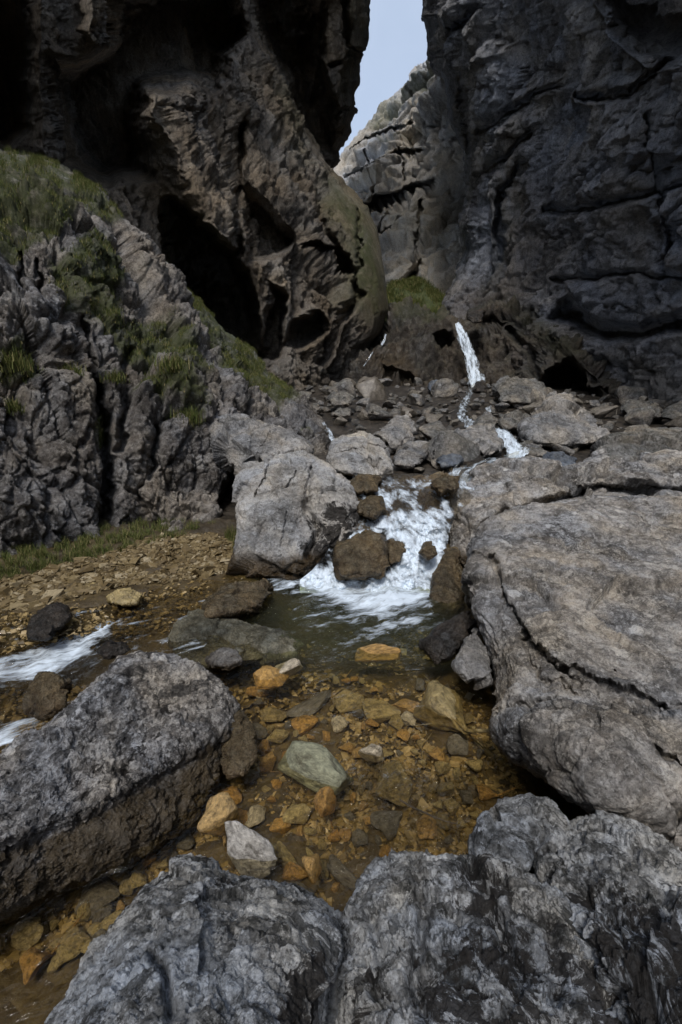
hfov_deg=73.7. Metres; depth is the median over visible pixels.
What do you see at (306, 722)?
stone
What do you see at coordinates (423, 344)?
headwall
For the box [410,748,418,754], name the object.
stone
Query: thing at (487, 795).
stone
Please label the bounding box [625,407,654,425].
field stone
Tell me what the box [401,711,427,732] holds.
stone
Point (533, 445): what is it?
field stone
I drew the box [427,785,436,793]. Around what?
stone
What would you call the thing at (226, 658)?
rock
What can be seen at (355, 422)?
field stone
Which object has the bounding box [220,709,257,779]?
rock
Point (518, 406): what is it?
field stone
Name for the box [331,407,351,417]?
boulder
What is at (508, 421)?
boulder
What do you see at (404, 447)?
field stone
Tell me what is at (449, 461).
boulder
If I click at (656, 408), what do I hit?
boulder
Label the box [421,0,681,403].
cliff
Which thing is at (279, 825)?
stone
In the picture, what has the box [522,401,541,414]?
field stone
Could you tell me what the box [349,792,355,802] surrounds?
stone
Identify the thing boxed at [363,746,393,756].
stone
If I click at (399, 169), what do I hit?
cliff
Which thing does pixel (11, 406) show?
grass tuft
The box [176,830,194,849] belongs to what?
stone
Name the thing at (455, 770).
stone
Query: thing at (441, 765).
stone
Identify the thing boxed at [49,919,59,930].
stone
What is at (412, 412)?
field stone
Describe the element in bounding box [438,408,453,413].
field stone
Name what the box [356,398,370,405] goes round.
field stone
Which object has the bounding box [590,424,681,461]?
boulder
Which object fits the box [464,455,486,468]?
boulder
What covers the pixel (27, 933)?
stone
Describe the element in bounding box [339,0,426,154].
sky
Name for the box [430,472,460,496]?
boulder
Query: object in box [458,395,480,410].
field stone
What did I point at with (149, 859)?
stone
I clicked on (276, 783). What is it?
stone
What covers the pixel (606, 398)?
field stone
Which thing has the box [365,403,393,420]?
field stone
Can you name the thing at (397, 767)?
stone
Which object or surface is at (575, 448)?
field stone
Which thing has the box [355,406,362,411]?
field stone
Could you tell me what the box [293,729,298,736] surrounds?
stone
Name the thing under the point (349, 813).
stone
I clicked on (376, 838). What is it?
stone
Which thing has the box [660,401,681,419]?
boulder
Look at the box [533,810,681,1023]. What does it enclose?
boulder
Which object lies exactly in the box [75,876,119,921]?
stone
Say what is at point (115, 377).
grass tuft
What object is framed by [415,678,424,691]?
stone
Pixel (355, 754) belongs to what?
stone
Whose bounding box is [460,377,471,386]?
field stone
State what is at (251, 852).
stone
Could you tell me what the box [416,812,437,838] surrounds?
stone
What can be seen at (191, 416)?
grass tuft
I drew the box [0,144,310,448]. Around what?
grass
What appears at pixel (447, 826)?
stone
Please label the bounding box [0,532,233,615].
gravel
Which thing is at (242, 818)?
stone
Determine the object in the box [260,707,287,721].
stone
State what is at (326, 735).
stone
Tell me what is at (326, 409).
field stone
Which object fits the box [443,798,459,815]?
stone
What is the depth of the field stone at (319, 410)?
10.66 m
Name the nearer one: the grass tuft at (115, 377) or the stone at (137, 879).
the stone at (137, 879)
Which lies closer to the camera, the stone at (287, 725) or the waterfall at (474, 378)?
the stone at (287, 725)
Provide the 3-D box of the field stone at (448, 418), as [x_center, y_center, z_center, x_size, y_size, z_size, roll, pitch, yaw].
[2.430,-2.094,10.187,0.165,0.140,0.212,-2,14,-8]
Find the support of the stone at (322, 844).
on the ground at (38, 997)
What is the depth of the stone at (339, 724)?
2.62 m
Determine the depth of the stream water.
3.44 m
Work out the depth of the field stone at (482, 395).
14.00 m
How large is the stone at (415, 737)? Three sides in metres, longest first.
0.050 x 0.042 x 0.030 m
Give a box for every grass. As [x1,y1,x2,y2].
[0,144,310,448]
[0,514,215,579]
[224,525,236,551]
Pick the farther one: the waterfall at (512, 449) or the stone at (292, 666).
the waterfall at (512, 449)
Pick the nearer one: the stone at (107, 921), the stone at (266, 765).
the stone at (107, 921)
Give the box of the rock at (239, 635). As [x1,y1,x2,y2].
[167,609,304,668]
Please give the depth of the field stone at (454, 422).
9.45 m
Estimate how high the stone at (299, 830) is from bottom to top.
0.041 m
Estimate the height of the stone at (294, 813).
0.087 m
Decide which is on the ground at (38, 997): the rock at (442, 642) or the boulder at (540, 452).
the boulder at (540, 452)
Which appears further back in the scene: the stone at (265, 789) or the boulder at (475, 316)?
the boulder at (475, 316)
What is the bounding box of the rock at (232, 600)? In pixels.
[201,578,273,618]
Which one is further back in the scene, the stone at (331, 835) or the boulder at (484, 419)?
the boulder at (484, 419)
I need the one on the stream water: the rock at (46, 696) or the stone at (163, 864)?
the rock at (46, 696)
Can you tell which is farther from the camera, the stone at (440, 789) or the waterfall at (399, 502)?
the waterfall at (399, 502)
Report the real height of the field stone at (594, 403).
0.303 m
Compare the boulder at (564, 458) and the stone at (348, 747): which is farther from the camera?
the boulder at (564, 458)
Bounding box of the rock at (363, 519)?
[355,495,365,533]
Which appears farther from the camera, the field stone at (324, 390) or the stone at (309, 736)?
the field stone at (324, 390)
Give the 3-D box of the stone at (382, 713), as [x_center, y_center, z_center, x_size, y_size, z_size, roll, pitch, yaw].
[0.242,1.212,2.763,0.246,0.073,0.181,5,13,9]
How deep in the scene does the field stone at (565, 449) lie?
7.04 m
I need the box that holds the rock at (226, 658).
[205,647,242,670]
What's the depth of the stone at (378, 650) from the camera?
3.15 m
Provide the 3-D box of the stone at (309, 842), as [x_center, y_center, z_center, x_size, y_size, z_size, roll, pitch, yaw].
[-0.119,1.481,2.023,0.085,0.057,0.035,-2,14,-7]
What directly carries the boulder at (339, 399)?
on the ground at (38, 997)
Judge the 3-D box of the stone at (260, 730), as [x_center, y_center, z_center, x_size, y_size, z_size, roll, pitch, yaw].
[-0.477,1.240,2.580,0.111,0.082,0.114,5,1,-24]
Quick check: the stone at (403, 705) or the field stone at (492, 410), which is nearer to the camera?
the stone at (403, 705)
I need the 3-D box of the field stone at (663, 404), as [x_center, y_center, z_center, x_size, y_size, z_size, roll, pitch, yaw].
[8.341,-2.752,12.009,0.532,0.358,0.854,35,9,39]
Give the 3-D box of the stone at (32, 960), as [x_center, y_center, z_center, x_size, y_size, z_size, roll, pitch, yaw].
[-1.058,1.612,1.666,0.097,0.166,0.225,6,15,23]
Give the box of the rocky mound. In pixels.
[0,149,330,555]
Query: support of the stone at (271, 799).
on the ground at (38, 997)
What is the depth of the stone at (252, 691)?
2.99 m
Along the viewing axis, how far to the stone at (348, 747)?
2.47 m
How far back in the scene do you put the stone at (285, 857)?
1.91 m
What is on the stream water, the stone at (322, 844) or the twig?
the twig
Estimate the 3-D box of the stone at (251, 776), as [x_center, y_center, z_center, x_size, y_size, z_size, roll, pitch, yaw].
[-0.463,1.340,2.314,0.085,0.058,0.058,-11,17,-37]
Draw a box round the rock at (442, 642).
[418,610,476,664]
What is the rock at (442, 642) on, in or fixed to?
in the stream water
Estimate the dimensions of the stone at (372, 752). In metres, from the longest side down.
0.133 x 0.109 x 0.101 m
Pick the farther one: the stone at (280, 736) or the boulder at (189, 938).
the stone at (280, 736)
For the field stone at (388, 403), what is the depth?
12.05 m
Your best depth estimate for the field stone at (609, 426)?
8.79 m
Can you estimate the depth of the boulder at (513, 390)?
12.09 m
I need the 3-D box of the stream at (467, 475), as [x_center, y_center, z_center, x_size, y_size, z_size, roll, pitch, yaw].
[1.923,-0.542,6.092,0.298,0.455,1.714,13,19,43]
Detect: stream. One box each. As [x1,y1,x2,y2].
[452,454,519,481]
[458,391,496,429]
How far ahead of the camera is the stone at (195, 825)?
2.10 m
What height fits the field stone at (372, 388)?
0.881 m
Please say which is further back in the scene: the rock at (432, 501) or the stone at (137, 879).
the rock at (432, 501)
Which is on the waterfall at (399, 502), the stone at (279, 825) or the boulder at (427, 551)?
the boulder at (427, 551)
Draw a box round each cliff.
[0,0,388,389]
[121,0,370,168]
[333,59,465,294]
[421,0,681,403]
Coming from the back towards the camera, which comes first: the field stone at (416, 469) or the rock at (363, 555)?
the field stone at (416, 469)
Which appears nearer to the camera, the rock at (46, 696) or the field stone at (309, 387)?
the rock at (46, 696)
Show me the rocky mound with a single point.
(62, 473)
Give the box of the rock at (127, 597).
[106,587,142,606]
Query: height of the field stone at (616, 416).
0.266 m
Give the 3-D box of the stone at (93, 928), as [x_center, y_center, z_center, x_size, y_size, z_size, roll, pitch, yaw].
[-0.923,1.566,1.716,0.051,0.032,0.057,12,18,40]
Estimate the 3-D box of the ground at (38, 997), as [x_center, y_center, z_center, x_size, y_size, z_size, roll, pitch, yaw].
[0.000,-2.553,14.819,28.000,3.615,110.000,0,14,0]
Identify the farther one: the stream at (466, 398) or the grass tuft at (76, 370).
the stream at (466, 398)
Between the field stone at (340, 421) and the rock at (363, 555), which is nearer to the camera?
the rock at (363, 555)
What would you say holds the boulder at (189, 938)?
on the ground at (38, 997)
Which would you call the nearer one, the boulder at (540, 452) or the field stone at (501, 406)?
the boulder at (540, 452)
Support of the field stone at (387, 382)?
on the ground at (38, 997)
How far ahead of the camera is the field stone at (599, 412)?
10.37 m
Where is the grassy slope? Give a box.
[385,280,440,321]
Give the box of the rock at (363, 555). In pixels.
[332,529,389,580]
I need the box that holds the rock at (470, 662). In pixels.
[451,627,492,689]
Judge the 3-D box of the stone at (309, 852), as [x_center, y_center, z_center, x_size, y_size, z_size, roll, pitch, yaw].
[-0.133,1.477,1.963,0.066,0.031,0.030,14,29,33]
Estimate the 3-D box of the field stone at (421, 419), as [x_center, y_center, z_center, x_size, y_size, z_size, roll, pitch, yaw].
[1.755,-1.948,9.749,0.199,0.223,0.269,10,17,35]
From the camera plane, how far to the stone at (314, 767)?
2.16 m
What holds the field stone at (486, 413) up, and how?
on the ground at (38, 997)
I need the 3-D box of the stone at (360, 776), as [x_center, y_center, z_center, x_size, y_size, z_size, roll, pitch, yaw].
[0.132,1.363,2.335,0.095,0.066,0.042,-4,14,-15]
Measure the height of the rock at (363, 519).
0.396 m
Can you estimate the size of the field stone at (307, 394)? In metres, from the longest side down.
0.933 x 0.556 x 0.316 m
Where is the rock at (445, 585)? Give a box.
[427,546,465,615]
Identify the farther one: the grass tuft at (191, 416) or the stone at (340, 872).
the grass tuft at (191, 416)
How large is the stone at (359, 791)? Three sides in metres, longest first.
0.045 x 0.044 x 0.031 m
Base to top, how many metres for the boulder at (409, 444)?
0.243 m
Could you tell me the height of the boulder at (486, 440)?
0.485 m
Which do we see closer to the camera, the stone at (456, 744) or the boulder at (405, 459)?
the stone at (456, 744)
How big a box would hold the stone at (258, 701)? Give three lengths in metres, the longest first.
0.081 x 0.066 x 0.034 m
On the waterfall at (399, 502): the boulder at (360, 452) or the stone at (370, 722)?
the boulder at (360, 452)
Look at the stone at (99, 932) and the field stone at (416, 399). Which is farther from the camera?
the field stone at (416, 399)
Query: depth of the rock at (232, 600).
3.67 m
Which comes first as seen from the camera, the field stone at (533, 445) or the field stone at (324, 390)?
the field stone at (533, 445)
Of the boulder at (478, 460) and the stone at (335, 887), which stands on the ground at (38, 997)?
the stone at (335, 887)
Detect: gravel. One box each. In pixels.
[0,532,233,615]
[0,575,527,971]
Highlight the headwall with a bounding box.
[349,294,621,398]
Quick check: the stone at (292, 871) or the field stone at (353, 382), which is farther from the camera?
the field stone at (353, 382)
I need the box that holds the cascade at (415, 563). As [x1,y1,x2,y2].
[300,481,473,592]
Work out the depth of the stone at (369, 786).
2.28 m
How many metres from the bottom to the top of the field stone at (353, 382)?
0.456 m
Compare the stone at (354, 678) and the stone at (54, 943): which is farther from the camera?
the stone at (354, 678)
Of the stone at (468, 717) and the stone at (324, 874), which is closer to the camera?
the stone at (324, 874)
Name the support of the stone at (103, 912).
on the ground at (38, 997)
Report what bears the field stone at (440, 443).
on the ground at (38, 997)
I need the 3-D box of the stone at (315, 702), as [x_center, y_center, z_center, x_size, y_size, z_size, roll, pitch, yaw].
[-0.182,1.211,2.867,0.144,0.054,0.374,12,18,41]
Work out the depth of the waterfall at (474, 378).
17.05 m
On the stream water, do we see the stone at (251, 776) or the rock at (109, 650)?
the rock at (109, 650)
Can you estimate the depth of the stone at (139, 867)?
1.93 m
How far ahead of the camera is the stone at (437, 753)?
2.40 m
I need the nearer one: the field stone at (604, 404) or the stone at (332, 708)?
the stone at (332, 708)
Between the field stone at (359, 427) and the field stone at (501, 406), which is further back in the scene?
the field stone at (501, 406)
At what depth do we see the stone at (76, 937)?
1.66 m
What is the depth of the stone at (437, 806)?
2.17 m
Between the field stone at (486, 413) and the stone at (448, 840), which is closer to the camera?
the stone at (448, 840)
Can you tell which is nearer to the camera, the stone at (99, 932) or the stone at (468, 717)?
the stone at (99, 932)
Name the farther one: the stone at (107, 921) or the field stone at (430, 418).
the field stone at (430, 418)
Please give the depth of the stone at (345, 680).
3.13 m
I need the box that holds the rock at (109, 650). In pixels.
[97,640,130,659]
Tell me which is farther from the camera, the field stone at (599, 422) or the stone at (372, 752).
the field stone at (599, 422)
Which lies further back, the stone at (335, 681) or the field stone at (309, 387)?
the field stone at (309, 387)
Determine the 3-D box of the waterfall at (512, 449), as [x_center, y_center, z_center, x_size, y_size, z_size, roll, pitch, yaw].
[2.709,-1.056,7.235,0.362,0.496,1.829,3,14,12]
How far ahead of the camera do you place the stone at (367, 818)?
2.09 m
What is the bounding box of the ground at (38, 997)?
[0,385,670,1023]
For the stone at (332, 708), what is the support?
on the ground at (38, 997)
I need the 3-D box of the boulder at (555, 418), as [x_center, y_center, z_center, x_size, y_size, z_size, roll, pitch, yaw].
[4.196,-1.687,8.293,1.478,1.057,2.931,9,16,33]
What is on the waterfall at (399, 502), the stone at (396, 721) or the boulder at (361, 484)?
the boulder at (361, 484)
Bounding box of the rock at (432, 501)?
[420,490,453,521]
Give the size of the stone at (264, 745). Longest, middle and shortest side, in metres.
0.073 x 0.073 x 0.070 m
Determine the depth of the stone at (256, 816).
2.08 m
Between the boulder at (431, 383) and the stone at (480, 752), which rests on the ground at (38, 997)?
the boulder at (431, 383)
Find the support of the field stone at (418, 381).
on the ground at (38, 997)
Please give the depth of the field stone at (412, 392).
14.18 m
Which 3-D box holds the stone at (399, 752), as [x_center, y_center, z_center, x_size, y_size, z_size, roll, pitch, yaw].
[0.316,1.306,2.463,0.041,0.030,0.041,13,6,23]
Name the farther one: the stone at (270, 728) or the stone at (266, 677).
the stone at (266, 677)
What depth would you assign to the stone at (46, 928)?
1.73 m
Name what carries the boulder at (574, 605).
on the ground at (38, 997)
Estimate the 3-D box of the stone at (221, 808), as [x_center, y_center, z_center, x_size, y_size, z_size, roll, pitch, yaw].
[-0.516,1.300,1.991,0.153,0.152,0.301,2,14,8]
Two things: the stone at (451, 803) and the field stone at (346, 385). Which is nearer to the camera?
the stone at (451, 803)
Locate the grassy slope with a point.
(428, 301)
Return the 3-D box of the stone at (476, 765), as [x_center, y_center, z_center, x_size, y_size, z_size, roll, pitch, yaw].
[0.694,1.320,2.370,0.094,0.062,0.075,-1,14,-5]
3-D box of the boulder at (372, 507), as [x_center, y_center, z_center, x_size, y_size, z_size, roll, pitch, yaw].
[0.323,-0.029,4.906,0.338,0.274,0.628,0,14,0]
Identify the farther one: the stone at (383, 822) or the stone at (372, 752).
the stone at (372, 752)
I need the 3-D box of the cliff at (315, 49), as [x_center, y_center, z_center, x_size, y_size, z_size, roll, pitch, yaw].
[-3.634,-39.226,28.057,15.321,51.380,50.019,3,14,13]
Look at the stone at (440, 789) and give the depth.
2.22 m
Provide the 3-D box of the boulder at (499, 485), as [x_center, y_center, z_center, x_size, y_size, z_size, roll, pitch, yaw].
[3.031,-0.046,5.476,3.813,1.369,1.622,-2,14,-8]
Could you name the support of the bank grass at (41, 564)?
on the ground at (38, 997)
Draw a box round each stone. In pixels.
[10,915,43,950]
[19,912,84,984]
[42,921,48,934]
[47,955,63,972]
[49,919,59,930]
[49,938,59,949]
[56,944,80,963]
[58,926,89,949]
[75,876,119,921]
[76,899,90,921]
[80,936,91,953]
[87,922,101,937]
[91,928,105,940]
[92,903,112,923]
[101,910,122,931]
[107,869,130,884]
[116,900,124,909]
[119,878,133,895]
[128,871,146,887]
[134,862,144,872]
[141,853,156,866]
[157,858,168,869]
[169,850,178,858]
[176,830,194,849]
[191,818,199,827]
[197,792,237,857]
[217,786,241,804]
[224,821,277,878]
[234,808,253,826]
[242,769,258,783]
[244,804,265,827]
[245,686,269,696]
[252,698,262,704]
[253,665,289,689]
[253,723,266,738]
[257,739,270,755]
[259,752,277,772]
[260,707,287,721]
[262,785,270,794]
[266,725,274,732]
[266,729,288,743]
[267,796,275,801]
[269,817,290,833]
[271,779,281,788]
[271,843,280,869]
[274,658,302,676]
[276,841,297,867]
[277,740,353,795]
[280,861,307,881]
[282,800,311,824]
[284,721,291,728]
[286,690,331,716]
[291,715,318,734]
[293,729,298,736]
[296,825,302,835]
[298,735,307,741]
[299,391,311,399]
[302,854,321,883]
[303,827,316,834]
[306,385,313,390]
[306,734,314,738]
[306,839,317,845]
[306,847,313,855]
[312,405,323,413]
[313,786,335,817]
[318,837,326,849]
[319,386,331,394]
[319,860,328,879]
[322,407,330,412]
[322,730,329,740]
[327,379,355,400]
[327,854,356,890]
[328,815,339,841]
[329,705,336,711]
[330,715,347,732]
[330,882,339,892]
[332,676,339,684]
[333,416,347,425]
[333,690,363,712]
[338,742,354,753]
[338,828,351,841]
[341,678,350,682]
[344,811,354,820]
[345,378,355,386]
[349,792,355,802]
[350,676,358,680]
[351,419,359,425]
[351,828,367,845]
[352,709,363,717]
[352,747,361,757]
[354,643,400,661]
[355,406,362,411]
[355,424,365,432]
[356,376,387,400]
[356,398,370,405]
[357,409,368,419]
[357,784,364,794]
[358,743,383,762]
[358,772,373,781]
[359,801,368,810]
[361,698,400,722]
[361,722,365,729]
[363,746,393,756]
[363,815,371,824]
[364,718,378,726]
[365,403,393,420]
[366,781,372,789]
[370,686,377,691]
[370,811,402,831]
[374,834,382,845]
[375,760,412,806]
[379,378,392,386]
[379,844,390,856]
[382,400,395,407]
[383,829,396,840]
[389,408,400,415]
[389,714,404,729]
[391,698,419,712]
[394,446,407,455]
[396,749,403,755]
[397,729,409,741]
[400,406,417,417]
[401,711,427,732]
[407,390,418,396]
[407,446,428,460]
[409,393,424,405]
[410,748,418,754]
[412,734,420,740]
[413,467,424,472]
[413,680,493,757]
[414,377,422,385]
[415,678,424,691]
[416,416,425,422]
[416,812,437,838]
[417,733,431,748]
[418,751,425,766]
[419,421,446,440]
[420,431,480,470]
[421,406,435,416]
[425,414,442,422]
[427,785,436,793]
[428,746,445,761]
[431,378,458,397]
[432,799,442,809]
[434,761,450,775]
[436,811,451,829]
[437,782,454,796]
[437,828,453,843]
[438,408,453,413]
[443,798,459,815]
[445,415,452,421]
[446,733,468,755]
[449,419,458,426]
[452,767,459,779]
[457,818,466,827]
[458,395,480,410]
[459,790,473,803]
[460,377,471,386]
[464,713,473,723]
[465,759,482,771]
[469,810,478,819]
[471,776,478,784]
[476,784,520,800]
[477,749,483,758]
[479,393,485,397]
[482,411,493,416]
[484,406,494,413]
[494,402,509,411]
[512,403,523,409]
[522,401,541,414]
[526,443,541,447]
[552,444,574,455]
[572,446,579,451]
[574,397,583,404]
[589,400,599,407]
[589,405,618,418]
[596,419,602,426]
[599,394,610,401]
[600,403,609,406]
[601,422,613,430]
[611,410,618,418]
[614,386,648,404]
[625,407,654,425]
[648,399,668,409]
[663,416,681,427]
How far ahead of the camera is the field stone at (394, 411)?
10.57 m
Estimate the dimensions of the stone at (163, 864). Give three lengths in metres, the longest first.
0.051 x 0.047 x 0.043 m
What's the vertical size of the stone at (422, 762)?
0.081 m
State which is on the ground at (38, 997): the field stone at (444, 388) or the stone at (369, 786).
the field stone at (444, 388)
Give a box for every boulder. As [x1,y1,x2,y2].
[0,650,240,927]
[44,853,344,1023]
[207,413,313,472]
[226,450,360,590]
[325,847,621,1023]
[326,391,354,407]
[326,431,393,479]
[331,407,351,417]
[349,474,381,494]
[357,495,387,519]
[373,411,416,450]
[393,449,422,469]
[403,441,426,447]
[418,541,437,560]
[427,379,436,391]
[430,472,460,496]
[436,453,463,469]
[449,448,681,566]
[454,423,503,457]
[460,495,681,851]
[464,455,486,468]
[467,308,485,323]
[467,792,574,873]
[472,380,486,393]
[473,414,497,427]
[492,375,552,405]
[498,411,525,432]
[517,391,610,447]
[518,440,546,457]
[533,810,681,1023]
[542,451,576,465]
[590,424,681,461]
[620,396,652,415]
[641,403,662,422]
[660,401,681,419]
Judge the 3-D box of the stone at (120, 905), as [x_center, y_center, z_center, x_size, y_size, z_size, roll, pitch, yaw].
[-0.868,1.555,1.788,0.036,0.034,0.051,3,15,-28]
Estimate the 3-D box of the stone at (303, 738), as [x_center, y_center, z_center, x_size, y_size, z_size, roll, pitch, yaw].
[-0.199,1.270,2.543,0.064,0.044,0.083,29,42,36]
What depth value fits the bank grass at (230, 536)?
5.08 m
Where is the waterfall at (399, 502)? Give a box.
[332,467,470,598]
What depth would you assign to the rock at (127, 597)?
3.84 m
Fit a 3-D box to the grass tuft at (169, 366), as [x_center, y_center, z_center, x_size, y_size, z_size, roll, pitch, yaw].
[-2.211,-1.917,5.835,0.576,0.372,0.414,7,16,27]
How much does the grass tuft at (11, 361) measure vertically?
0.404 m
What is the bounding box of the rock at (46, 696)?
[22,671,72,720]
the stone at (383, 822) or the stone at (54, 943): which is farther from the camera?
the stone at (383, 822)
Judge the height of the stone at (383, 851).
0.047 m
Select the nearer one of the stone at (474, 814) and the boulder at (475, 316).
the stone at (474, 814)
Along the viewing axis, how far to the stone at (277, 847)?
1.92 m
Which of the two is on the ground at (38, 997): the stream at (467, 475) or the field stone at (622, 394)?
the field stone at (622, 394)
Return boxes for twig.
[400,799,456,824]
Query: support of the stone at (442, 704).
on the ground at (38, 997)
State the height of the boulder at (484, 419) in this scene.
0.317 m
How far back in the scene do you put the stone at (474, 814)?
2.12 m
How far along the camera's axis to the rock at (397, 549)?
4.42 m
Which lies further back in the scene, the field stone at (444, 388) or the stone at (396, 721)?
the field stone at (444, 388)
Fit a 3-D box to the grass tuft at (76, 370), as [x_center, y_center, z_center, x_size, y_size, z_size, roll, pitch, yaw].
[-3.115,-1.633,5.246,0.343,0.253,0.260,0,14,0]
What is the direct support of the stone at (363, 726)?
on the ground at (38, 997)
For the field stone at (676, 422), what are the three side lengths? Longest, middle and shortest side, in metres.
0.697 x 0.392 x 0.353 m
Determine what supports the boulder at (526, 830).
on the ground at (38, 997)
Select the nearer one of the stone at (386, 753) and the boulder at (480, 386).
the stone at (386, 753)
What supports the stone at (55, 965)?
on the ground at (38, 997)
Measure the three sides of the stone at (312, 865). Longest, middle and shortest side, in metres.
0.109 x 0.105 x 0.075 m
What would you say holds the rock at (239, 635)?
in the stream water
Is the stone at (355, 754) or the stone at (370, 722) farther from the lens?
the stone at (370, 722)
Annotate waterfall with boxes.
[332,467,470,598]
[455,322,483,387]
[496,428,527,457]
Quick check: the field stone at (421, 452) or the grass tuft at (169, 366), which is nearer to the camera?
the grass tuft at (169, 366)
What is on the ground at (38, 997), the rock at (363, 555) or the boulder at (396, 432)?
the boulder at (396, 432)
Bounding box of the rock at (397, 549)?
[386,538,405,563]
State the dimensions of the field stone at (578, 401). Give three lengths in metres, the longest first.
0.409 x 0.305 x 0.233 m
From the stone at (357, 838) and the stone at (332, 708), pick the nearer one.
the stone at (357, 838)
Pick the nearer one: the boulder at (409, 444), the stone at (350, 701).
the stone at (350, 701)
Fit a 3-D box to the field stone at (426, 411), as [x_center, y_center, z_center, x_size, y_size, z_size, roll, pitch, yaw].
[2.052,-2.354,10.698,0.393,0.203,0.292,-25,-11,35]
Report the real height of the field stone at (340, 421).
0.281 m
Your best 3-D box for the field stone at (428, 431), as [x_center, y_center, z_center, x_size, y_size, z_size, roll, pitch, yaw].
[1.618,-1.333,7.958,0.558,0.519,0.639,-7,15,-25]
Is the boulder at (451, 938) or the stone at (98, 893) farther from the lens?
the stone at (98, 893)
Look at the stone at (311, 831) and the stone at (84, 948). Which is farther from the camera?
the stone at (311, 831)
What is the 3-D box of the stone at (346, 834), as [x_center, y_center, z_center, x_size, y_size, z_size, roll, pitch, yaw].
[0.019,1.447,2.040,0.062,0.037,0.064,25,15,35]
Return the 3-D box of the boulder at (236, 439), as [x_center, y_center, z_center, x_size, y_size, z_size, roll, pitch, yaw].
[-1.129,-0.974,6.359,1.518,0.792,1.446,0,14,0]
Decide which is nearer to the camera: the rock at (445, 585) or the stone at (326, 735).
the stone at (326, 735)
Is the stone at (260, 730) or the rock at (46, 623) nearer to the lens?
the stone at (260, 730)
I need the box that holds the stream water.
[0,560,516,1000]
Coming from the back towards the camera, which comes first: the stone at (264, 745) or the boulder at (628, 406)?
the boulder at (628, 406)
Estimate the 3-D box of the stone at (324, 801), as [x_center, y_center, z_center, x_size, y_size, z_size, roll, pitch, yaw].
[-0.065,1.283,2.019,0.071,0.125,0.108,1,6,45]
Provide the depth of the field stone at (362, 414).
10.19 m
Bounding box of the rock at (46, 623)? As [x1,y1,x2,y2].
[26,602,72,641]
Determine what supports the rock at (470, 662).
on the stream water
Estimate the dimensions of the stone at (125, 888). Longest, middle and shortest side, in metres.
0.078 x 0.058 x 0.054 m
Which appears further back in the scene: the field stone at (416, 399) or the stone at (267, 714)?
the field stone at (416, 399)
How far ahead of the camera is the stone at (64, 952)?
1.62 m
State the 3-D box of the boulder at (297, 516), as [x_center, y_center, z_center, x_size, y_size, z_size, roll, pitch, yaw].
[-0.523,0.038,5.068,1.529,1.340,1.614,0,14,0]
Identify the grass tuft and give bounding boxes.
[0,345,39,381]
[0,395,25,415]
[55,360,86,376]
[98,368,129,384]
[146,350,193,373]
[165,403,202,426]
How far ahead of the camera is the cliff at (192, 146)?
16.35 m
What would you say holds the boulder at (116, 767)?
on the ground at (38, 997)
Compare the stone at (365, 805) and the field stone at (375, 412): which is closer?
the stone at (365, 805)
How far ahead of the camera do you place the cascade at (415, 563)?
4.42 m

